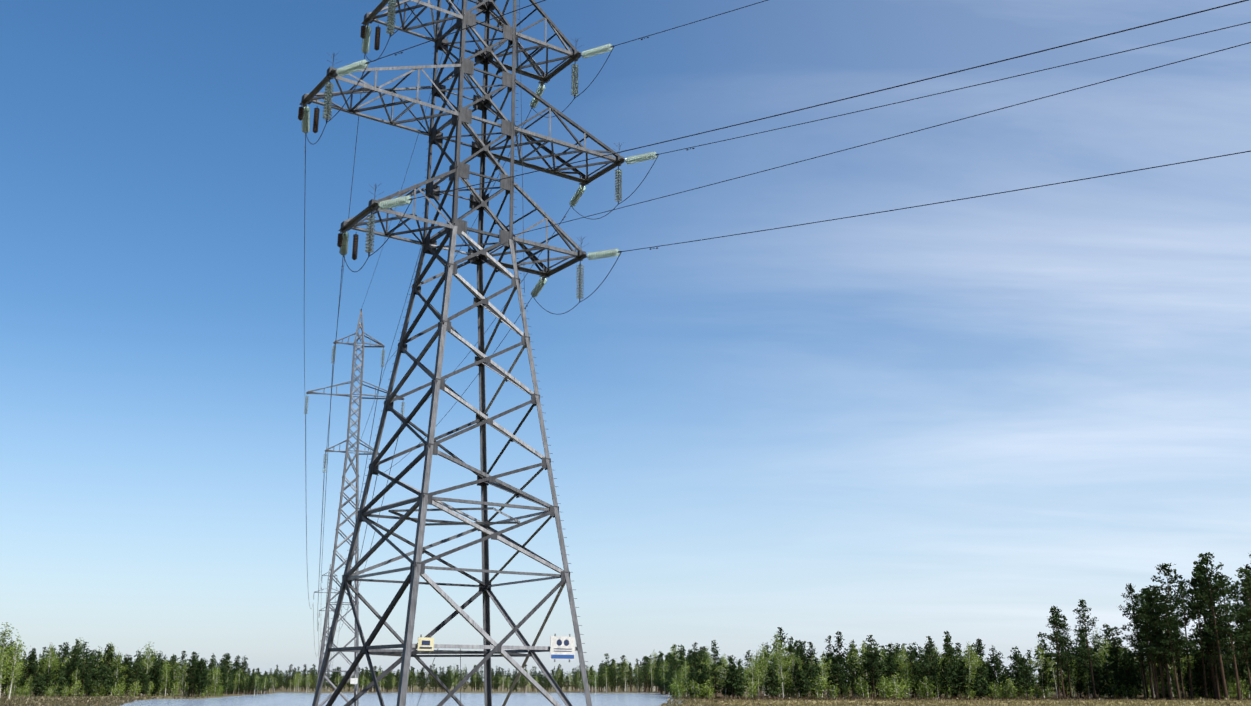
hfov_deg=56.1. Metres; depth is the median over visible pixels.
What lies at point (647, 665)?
pine tree
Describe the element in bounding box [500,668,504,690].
pine tree
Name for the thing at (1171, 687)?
shrub
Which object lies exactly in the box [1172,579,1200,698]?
tall pine tree
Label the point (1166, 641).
tall pine tree
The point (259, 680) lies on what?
pine tree
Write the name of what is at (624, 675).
pine tree
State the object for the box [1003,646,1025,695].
tree
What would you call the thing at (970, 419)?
sky
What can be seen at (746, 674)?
birch tree
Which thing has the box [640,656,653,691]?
pine tree
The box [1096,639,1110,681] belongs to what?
birch tree
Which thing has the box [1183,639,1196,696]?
pine tree
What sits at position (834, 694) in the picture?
shrub
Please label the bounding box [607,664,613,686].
pine tree
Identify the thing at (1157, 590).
tall pine tree
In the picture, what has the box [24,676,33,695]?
birch tree
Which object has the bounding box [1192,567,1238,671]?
tall pine tree
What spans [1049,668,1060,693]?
young pine tree
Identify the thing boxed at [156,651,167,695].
pine tree
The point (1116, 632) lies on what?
pine tree
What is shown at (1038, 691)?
shrub
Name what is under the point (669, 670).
pine tree
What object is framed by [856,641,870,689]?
pine tree
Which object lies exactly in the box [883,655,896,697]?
pine tree
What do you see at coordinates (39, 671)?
pine tree
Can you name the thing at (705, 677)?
young pine tree
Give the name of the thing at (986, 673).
young pine tree
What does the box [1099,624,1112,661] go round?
pine tree
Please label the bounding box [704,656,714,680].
birch tree
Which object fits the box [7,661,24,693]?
birch tree
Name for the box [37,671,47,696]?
young pine tree
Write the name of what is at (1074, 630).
pine tree
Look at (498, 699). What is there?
pond water
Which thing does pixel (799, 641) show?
pine tree
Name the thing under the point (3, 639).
birch tree
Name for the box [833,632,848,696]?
pine tree
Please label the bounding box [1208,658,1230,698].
young pine tree
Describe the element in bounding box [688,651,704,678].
pine tree
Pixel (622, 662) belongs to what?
pine tree
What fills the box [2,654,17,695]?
pine tree
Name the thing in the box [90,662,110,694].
young pine tree
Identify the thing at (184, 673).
birch tree
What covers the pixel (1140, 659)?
tall pine tree
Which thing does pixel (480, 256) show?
tower
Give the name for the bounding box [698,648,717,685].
birch tree
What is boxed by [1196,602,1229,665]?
tall pine tree
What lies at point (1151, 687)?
tall pine tree
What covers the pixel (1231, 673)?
pine tree
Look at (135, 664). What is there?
pine tree
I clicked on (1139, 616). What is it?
tall pine tree
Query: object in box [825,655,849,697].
young pine tree
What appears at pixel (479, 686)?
pine tree
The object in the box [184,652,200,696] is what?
pine tree
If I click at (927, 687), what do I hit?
shrub
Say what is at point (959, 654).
pine tree
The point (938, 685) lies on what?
young pine tree
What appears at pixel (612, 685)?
pine tree
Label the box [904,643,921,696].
tree
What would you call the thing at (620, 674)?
pine tree
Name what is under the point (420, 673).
pine tree
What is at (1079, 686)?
pine tree
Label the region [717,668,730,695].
young pine tree
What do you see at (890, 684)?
shrub
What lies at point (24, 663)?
pine tree
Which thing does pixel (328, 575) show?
tower
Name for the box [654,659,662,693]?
pine tree
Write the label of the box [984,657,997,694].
young pine tree
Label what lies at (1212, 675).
tall pine tree
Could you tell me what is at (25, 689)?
shrub
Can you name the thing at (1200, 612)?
tall pine tree
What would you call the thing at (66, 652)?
pine tree
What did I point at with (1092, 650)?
tall pine tree
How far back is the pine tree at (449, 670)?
333.88 m
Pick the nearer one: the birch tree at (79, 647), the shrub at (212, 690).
the shrub at (212, 690)
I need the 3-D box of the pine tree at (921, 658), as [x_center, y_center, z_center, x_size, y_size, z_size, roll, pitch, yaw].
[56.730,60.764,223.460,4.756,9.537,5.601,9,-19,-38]
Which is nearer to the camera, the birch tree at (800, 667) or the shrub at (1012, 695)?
the shrub at (1012, 695)
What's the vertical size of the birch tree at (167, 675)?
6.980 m
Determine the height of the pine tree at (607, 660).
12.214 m
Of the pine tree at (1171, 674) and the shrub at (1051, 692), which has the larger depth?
the pine tree at (1171, 674)
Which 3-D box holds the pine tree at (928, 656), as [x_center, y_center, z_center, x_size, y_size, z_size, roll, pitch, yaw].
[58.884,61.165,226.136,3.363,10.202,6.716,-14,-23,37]
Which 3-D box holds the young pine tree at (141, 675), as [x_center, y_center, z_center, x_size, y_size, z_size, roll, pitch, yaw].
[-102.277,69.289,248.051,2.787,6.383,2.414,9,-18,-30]
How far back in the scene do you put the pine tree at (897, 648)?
269.36 m
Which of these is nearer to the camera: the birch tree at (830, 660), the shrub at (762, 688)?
the birch tree at (830, 660)
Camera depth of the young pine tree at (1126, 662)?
210.15 m
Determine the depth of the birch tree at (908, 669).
229.73 m
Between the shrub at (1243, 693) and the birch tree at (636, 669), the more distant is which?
the birch tree at (636, 669)
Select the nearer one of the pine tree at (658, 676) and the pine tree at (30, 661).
the pine tree at (30, 661)
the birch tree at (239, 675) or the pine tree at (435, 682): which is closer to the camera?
the birch tree at (239, 675)
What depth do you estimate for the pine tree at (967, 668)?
221.74 m
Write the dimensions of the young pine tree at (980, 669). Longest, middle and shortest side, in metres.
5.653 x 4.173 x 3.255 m
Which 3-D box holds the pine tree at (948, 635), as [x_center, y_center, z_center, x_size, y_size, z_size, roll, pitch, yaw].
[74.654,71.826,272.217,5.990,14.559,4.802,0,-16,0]
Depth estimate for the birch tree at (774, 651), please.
229.07 m
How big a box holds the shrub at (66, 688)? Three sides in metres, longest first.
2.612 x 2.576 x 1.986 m
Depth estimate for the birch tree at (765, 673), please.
254.65 m
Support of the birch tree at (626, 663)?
on the ground
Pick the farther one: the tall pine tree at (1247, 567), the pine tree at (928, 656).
the pine tree at (928, 656)
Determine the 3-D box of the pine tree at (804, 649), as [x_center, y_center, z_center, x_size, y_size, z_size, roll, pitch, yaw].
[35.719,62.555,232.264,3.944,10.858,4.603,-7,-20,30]
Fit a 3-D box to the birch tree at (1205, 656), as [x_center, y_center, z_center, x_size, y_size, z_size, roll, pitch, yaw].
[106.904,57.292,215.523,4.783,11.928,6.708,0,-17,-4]
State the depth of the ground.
255.44 m
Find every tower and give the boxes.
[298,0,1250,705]
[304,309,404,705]
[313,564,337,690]
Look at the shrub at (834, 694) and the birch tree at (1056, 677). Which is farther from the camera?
the birch tree at (1056, 677)
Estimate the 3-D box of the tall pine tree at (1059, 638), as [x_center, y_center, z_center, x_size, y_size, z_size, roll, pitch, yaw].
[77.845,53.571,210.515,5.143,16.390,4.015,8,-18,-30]
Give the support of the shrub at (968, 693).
on the ground
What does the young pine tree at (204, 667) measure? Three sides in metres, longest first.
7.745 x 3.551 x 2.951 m
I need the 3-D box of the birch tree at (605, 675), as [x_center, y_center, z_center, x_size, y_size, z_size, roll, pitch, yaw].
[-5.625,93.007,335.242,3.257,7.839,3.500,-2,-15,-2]
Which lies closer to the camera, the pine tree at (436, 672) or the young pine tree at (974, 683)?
the young pine tree at (974, 683)
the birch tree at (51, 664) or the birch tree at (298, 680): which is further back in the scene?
the birch tree at (298, 680)
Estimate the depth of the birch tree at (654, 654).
387.69 m
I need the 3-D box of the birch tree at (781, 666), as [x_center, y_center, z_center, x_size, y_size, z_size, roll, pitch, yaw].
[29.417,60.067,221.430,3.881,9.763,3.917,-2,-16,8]
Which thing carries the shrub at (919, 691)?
on the ground
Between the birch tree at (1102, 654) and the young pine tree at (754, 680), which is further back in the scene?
the young pine tree at (754, 680)
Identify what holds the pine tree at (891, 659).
on the ground
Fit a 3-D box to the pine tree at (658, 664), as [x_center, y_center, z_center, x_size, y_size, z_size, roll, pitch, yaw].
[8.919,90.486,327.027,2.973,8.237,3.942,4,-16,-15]
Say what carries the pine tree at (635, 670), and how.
on the ground
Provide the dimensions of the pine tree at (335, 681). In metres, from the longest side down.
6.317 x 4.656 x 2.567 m
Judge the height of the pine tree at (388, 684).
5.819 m
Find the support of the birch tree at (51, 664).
on the ground
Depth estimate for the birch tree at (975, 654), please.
220.06 m
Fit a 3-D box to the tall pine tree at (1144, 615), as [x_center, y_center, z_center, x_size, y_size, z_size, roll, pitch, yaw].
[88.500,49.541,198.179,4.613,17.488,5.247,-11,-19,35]
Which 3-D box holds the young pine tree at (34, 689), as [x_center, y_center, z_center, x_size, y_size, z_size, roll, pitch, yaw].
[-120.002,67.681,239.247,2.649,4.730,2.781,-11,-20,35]
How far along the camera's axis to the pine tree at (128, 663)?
249.45 m
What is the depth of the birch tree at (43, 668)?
255.44 m
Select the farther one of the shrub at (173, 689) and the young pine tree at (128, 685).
the young pine tree at (128, 685)
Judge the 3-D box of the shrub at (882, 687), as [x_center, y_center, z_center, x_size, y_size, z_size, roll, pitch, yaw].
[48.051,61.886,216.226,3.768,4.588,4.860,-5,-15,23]
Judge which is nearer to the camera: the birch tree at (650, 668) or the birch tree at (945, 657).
the birch tree at (945, 657)
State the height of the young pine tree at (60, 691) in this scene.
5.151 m
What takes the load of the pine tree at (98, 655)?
on the ground
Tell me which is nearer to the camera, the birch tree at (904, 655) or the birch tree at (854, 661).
the birch tree at (904, 655)
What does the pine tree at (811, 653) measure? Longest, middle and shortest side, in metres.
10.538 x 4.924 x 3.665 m
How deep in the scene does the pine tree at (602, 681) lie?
335.06 m
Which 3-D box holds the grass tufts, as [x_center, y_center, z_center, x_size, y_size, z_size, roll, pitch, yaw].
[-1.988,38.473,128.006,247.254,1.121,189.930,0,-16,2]
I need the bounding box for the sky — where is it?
[0,0,1250,681]
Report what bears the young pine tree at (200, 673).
on the ground
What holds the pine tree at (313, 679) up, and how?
on the ground
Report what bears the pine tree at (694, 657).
on the ground
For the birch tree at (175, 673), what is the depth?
251.57 m
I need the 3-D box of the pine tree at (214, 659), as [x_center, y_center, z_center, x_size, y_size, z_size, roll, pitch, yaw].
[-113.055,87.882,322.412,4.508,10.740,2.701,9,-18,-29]
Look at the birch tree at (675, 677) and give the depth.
216.11 m
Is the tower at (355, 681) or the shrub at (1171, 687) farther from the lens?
the shrub at (1171, 687)
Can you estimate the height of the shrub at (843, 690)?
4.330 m
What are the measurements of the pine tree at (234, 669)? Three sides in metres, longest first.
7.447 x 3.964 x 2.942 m
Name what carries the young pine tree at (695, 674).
on the ground
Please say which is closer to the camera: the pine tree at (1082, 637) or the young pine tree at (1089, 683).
the young pine tree at (1089, 683)
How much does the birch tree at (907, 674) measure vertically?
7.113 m
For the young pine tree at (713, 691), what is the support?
on the ground
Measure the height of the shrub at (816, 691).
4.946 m
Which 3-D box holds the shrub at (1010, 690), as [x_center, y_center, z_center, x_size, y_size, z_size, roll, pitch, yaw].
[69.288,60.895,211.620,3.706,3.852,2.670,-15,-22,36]
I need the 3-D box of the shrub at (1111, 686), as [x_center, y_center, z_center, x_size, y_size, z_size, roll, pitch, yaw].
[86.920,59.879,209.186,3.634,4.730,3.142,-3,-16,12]
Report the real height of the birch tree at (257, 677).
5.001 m
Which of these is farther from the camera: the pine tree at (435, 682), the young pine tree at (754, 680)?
the pine tree at (435, 682)
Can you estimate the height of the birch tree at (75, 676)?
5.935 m
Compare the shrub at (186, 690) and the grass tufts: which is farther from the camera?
the shrub at (186, 690)
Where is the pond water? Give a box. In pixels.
[120,693,680,705]
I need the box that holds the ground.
[0,682,1250,705]
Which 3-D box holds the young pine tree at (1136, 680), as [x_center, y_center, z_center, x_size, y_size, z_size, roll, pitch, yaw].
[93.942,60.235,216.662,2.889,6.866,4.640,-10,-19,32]
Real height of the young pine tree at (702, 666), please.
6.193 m
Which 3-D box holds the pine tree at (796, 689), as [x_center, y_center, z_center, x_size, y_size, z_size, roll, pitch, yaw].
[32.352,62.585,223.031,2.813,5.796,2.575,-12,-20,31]
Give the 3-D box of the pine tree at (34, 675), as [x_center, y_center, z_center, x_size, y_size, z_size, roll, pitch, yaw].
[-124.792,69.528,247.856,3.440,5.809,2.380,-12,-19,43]
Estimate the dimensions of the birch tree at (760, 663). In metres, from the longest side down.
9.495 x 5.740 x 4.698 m
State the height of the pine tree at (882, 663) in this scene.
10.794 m
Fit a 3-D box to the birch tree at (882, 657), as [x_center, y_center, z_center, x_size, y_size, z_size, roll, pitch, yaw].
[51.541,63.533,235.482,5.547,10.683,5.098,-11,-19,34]
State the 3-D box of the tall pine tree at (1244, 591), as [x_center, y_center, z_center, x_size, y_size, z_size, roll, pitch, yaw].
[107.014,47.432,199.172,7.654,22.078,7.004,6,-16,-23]
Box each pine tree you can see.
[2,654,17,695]
[15,649,40,695]
[17,654,28,687]
[23,648,39,679]
[30,668,39,682]
[30,673,42,695]
[35,647,48,695]
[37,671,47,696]
[44,667,53,695]
[50,665,57,688]
[54,652,62,684]
[54,671,68,696]
[55,645,65,682]
[56,646,69,679]
[58,642,71,673]
[60,639,81,680]
[61,648,83,695]
[61,649,82,687]
[62,645,82,694]
[63,651,74,691]
[74,642,94,695]
[80,652,96,694]
[81,669,92,696]
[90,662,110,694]
[91,654,108,685]
[92,644,124,694]
[92,651,100,679]
[103,669,116,695]
[113,654,122,695]
[118,654,134,694]
[125,675,131,694]
[127,652,143,692]
[132,650,143,694]
[135,657,151,695]
[135,666,146,695]
[142,678,149,693]
[144,659,161,695]
[148,670,160,695]
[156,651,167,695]
[164,668,175,695]
[168,653,181,694]
[168,655,179,695]
[176,651,186,693]
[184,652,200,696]
[185,651,196,695]
[188,674,196,694]
[191,658,206,694]
[191,661,210,696]
[195,660,211,678]
[207,658,214,682]
[210,653,220,670]
[212,672,220,692]
[216,654,231,670]
[217,667,230,695]
[219,662,226,693]
[220,653,235,693]
[225,675,233,693]
[231,655,242,673]
[233,664,239,693]
[240,655,248,680]
[250,675,254,693]
[258,675,262,691]
[270,671,277,692]
[279,673,285,690]
[284,664,293,682]
[308,668,316,690]
[329,672,339,689]
[384,672,390,692]
[385,674,392,690]
[393,671,399,691]
[410,667,416,691]
[416,668,431,691]
[416,669,424,691]
[425,676,434,691]
[431,671,439,691]
[432,668,439,689]
[437,670,447,689]
[444,665,454,686]
[461,667,469,689]
[476,675,481,690]
[491,672,495,692]
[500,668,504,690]
[562,671,570,689]
[571,673,576,686]
[577,670,582,689]
[588,671,597,687]
[597,668,603,684]
[598,672,605,688]
[601,663,610,691]
[603,654,610,690]
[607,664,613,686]
[608,669,615,691]
[612,667,617,691]
[614,663,624,684]
[615,655,628,690]
[618,659,634,687]
[625,663,633,691]
[633,659,639,687]
[636,666,643,692]
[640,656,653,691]
[642,658,650,691]
[650,659,663,693]
[652,662,659,684]
[654,656,659,691]
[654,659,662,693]
[662,652,676,696]
[665,657,683,687]
[665,665,681,696]
[668,651,682,686]
[676,645,687,695]
[682,651,694,683]
[683,666,696,697]
[685,647,704,679]
[685,666,702,696]
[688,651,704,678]
[697,667,713,694]
[698,667,707,696]
[700,665,712,683]
[706,640,726,697]
[711,674,720,694]
[712,658,726,694]
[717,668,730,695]
[722,655,742,698]
[723,666,738,695]
[731,667,748,697]
[736,659,745,675]
[743,650,752,687]
[748,664,760,691]
[759,642,771,688]
[763,663,782,697]
[767,627,790,686]
[769,654,786,692]
[784,637,799,690]
[785,658,795,693]
[789,667,800,696]
[791,642,809,696]
[792,661,803,696]
[794,640,805,656]
[795,671,809,695]
[797,641,810,694]
[800,656,810,679]
[802,642,819,696]
[803,664,823,698]
[810,666,823,693]
[815,661,827,693]
[821,635,838,696]
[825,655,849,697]
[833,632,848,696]
[835,655,849,696]
[844,647,858,697]
[845,639,860,675]
[845,655,853,695]
[847,642,860,687]
[854,664,868,696]
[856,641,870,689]
[858,647,880,696]
[859,635,888,697]
[860,647,878,696]
[861,639,886,695]
[872,653,882,696]
[880,643,898,695]
[883,644,899,696]
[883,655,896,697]
[893,650,902,682]
[894,643,900,658]
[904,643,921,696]
[905,671,918,696]
[908,642,923,696]
[913,646,928,696]
[915,636,940,697]
[924,643,941,696]
[927,650,942,697]
[933,671,942,694]
[937,631,954,661]
[937,658,952,697]
[939,635,960,697]
[941,665,963,697]
[954,643,964,661]
[954,648,961,695]
[956,662,972,698]
[965,650,969,696]
[966,670,982,695]
[971,666,989,698]
[973,638,990,688]
[973,657,991,693]
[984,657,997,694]
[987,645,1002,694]
[993,651,1006,681]
[998,668,1007,697]
[1001,669,1015,695]
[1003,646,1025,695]
[1014,655,1039,698]
[1014,663,1031,695]
[1026,650,1038,682]
[1033,632,1050,693]
[1038,668,1049,696]
[1039,659,1054,696]
[1041,609,1070,698]
[1043,605,1073,697]
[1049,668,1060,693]
[1052,614,1082,698]
[1053,633,1074,696]
[1060,674,1068,694]
[1064,646,1088,697]
[1067,629,1101,695]
[1073,599,1105,698]
[1073,631,1094,696]
[1085,661,1100,690]
[1087,640,1102,674]
[1087,664,1093,694]
[1088,657,1107,696]
[1098,627,1137,696]
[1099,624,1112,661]
[1101,662,1117,697]
[1103,638,1122,696]
[1109,661,1122,696]
[1110,654,1132,697]
[1112,626,1127,656]
[1115,648,1139,696]
[1116,583,1149,698]
[1123,606,1148,698]
[1123,648,1141,684]
[1127,588,1181,698]
[1129,661,1142,695]
[1133,585,1205,699]
[1133,594,1161,699]
[1136,607,1156,698]
[1138,661,1148,684]
[1140,586,1168,697]
[1141,589,1171,698]
[1144,662,1154,690]
[1146,595,1189,698]
[1148,563,1197,697]
[1156,631,1172,679]
[1156,655,1171,697]
[1165,654,1184,696]
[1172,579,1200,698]
[1174,626,1191,699]
[1175,652,1186,696]
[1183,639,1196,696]
[1183,667,1198,695]
[1185,567,1233,698]
[1185,577,1210,697]
[1185,652,1212,698]
[1186,560,1220,698]
[1191,552,1240,698]
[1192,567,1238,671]
[1192,650,1199,670]
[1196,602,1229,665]
[1200,612,1229,699]
[1203,572,1250,699]
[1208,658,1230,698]
[1218,583,1250,669]
[1222,646,1235,682]
[1226,646,1250,697]
[1227,603,1250,688]
[1231,567,1250,606]
[1232,657,1250,698]
[1234,567,1250,652]
[1239,554,1250,629]
[1240,615,1250,668]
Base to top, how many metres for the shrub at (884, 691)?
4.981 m
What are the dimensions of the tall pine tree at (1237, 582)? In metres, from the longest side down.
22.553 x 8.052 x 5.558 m
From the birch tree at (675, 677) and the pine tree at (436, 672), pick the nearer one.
the birch tree at (675, 677)
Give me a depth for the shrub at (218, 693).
240.35 m
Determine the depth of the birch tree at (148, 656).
253.02 m
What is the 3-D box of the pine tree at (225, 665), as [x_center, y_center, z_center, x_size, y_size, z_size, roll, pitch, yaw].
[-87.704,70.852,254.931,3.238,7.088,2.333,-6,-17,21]
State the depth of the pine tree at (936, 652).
217.86 m
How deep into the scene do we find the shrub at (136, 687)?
238.52 m
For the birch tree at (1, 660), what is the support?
on the ground
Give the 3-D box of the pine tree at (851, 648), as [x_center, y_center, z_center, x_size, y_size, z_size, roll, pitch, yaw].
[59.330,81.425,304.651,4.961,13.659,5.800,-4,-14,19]
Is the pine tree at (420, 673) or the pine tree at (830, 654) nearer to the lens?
the pine tree at (830, 654)
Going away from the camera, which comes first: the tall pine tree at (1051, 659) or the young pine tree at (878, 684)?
the tall pine tree at (1051, 659)
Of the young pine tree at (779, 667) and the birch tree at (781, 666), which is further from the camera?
the young pine tree at (779, 667)
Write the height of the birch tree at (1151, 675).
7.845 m
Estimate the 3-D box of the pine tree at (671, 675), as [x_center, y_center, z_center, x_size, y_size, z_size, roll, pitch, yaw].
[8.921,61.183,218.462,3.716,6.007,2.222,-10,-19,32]
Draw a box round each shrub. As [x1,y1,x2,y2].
[21,682,32,695]
[61,685,73,696]
[69,681,81,696]
[86,678,104,696]
[110,683,125,695]
[118,681,128,695]
[127,679,142,696]
[142,681,153,695]
[159,684,166,695]
[168,682,179,695]
[180,685,193,695]
[203,685,211,696]
[208,683,216,695]
[217,686,221,696]
[667,679,687,697]
[670,681,687,697]
[685,678,702,697]
[690,682,707,697]
[699,679,715,698]
[744,677,759,695]
[748,685,757,697]
[760,676,769,696]
[776,677,786,696]
[782,678,795,696]
[786,684,798,696]
[804,674,831,698]
[810,676,825,698]
[823,685,831,697]
[829,684,840,697]
[839,682,849,697]
[849,678,860,696]
[850,677,870,697]
[874,677,894,697]
[875,676,893,698]
[885,672,911,698]
[900,678,913,697]
[914,675,938,698]
[915,683,922,697]
[939,681,950,696]
[958,682,977,698]
[989,682,1004,698]
[999,677,1013,697]
[999,681,1017,697]
[1004,682,1017,698]
[1015,678,1036,698]
[1022,686,1037,698]
[1032,676,1043,697]
[1032,686,1043,697]
[1041,684,1054,698]
[1064,683,1078,696]
[1105,678,1122,698]
[1118,680,1135,698]
[1131,684,1141,698]
[1158,678,1175,697]
[1160,673,1176,697]
[1171,675,1189,697]
[1199,687,1216,697]
[1222,679,1236,697]
[1226,674,1247,696]
[1233,678,1250,698]
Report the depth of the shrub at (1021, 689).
209.26 m
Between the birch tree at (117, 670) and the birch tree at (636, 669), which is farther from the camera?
the birch tree at (636, 669)
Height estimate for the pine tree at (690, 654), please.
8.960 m
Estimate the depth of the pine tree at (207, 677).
244.34 m
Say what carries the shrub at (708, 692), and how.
on the ground
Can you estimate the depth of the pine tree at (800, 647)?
233.42 m
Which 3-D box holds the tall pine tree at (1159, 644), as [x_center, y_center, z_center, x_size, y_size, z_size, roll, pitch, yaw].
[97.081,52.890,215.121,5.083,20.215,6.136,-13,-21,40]
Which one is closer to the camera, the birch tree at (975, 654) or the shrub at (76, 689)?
the birch tree at (975, 654)
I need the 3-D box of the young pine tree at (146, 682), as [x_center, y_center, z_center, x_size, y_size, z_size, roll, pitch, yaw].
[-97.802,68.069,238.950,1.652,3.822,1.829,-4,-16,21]
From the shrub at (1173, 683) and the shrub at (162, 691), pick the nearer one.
the shrub at (1173, 683)
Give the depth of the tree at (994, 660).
219.51 m
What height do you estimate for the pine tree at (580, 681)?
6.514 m
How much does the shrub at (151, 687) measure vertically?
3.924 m
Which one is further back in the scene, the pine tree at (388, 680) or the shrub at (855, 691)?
the pine tree at (388, 680)
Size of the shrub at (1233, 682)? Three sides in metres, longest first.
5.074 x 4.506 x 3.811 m
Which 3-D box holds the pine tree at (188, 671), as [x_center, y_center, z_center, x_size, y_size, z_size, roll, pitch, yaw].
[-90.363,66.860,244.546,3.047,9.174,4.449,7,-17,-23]
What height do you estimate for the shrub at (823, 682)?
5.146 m
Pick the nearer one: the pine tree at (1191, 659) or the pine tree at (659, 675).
the pine tree at (1191, 659)
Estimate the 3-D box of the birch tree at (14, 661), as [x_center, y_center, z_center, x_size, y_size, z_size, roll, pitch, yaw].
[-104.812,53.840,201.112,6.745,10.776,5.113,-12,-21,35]
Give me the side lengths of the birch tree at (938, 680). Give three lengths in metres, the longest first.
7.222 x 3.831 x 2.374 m
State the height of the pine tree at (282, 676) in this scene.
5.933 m
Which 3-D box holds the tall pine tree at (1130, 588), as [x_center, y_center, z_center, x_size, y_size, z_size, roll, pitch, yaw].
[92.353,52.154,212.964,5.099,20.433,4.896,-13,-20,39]
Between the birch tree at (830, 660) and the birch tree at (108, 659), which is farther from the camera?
the birch tree at (108, 659)
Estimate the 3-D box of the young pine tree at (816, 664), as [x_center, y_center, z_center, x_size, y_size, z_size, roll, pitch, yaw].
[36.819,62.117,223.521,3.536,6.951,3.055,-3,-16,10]
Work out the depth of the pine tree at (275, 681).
322.80 m
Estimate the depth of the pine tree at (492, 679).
333.81 m
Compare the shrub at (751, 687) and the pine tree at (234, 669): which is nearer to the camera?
the shrub at (751, 687)
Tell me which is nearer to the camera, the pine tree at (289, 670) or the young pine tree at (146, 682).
the young pine tree at (146, 682)
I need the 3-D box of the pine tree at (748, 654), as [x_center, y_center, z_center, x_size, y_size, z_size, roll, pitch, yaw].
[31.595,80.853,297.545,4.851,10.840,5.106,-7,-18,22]
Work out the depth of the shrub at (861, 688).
213.54 m
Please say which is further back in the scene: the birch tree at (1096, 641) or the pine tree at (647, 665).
the pine tree at (647, 665)
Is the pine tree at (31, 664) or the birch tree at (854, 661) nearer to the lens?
the birch tree at (854, 661)
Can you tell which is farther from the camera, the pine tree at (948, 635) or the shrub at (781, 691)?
the pine tree at (948, 635)
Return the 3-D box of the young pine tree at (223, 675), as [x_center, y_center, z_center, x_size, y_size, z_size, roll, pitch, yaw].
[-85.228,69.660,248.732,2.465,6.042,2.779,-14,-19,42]
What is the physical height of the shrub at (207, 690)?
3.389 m
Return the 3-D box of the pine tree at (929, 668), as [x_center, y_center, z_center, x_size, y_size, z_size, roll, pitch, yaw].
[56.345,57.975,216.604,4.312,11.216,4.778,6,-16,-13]
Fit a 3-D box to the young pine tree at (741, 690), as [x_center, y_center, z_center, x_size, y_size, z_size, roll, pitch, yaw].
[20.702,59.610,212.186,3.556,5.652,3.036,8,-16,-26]
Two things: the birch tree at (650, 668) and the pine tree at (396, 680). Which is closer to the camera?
the birch tree at (650, 668)
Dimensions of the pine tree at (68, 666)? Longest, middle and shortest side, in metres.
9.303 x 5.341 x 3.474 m
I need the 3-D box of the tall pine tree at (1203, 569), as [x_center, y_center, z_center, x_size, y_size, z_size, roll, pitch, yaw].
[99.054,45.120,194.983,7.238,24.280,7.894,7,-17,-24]
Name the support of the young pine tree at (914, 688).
on the ground
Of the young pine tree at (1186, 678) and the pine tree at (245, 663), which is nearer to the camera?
the young pine tree at (1186, 678)
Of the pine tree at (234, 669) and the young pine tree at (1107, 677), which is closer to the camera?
the young pine tree at (1107, 677)
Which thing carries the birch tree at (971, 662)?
on the ground
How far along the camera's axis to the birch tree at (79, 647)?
272.48 m
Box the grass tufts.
[0,695,1250,705]
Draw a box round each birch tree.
[0,622,30,694]
[0,647,10,687]
[1,635,29,698]
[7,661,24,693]
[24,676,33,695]
[37,642,62,695]
[38,644,59,676]
[40,660,47,674]
[64,637,88,662]
[69,667,81,695]
[95,643,121,678]
[108,652,128,694]
[134,644,163,694]
[160,664,173,695]
[164,662,183,695]
[177,670,187,695]
[178,659,191,695]
[211,666,225,695]
[233,667,243,693]
[254,673,258,694]
[295,671,303,691]
[360,675,366,689]
[590,670,598,688]
[600,664,609,689]
[611,658,621,688]
[619,659,632,690]
[623,664,632,690]
[633,665,641,684]
[645,655,655,685]
[650,649,657,690]
[658,661,667,688]
[659,658,678,695]
[666,644,687,669]
[670,670,681,687]
[678,667,685,697]
[681,662,692,695]
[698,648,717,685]
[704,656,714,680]
[713,653,728,696]
[740,667,751,694]
[743,654,762,690]
[749,650,767,695]
[752,642,772,695]
[760,661,767,695]
[760,665,773,695]
[763,633,792,696]
[771,646,790,697]
[786,654,796,695]
[791,656,804,683]
[818,657,832,697]
[824,659,840,691]
[845,646,859,695]
[852,642,868,697]
[873,644,890,675]
[894,644,919,693]
[895,648,913,696]
[900,661,916,695]
[901,657,919,688]
[930,662,943,697]
[939,650,955,697]
[955,643,985,684]
[966,645,985,696]
[1027,643,1054,697]
[1043,661,1066,697]
[1064,656,1080,697]
[1082,667,1091,696]
[1084,627,1109,696]
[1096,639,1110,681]
[1140,658,1160,697]
[1163,630,1175,696]
[1176,651,1198,697]
[1195,646,1219,677]
[1223,660,1233,678]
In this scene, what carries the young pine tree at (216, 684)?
on the ground
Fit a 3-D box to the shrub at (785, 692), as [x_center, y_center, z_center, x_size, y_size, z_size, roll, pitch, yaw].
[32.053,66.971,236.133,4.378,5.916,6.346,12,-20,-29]
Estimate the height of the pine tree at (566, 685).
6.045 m
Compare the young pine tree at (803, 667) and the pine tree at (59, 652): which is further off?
the pine tree at (59, 652)
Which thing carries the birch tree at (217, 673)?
on the ground
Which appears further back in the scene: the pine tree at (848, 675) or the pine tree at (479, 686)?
the pine tree at (479, 686)
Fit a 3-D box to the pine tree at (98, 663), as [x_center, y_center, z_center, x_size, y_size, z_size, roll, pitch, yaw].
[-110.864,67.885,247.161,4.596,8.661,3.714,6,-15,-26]
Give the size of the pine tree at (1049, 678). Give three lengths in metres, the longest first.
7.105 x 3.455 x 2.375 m
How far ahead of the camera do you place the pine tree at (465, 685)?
338.22 m
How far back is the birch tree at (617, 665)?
358.54 m
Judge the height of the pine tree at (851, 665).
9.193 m
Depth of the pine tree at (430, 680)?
343.35 m
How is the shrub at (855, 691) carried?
on the ground
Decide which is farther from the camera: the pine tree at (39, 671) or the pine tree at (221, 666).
the pine tree at (221, 666)
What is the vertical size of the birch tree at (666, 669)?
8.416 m
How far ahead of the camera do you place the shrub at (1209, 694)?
206.22 m
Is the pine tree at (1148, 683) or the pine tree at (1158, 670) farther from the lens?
the pine tree at (1148, 683)

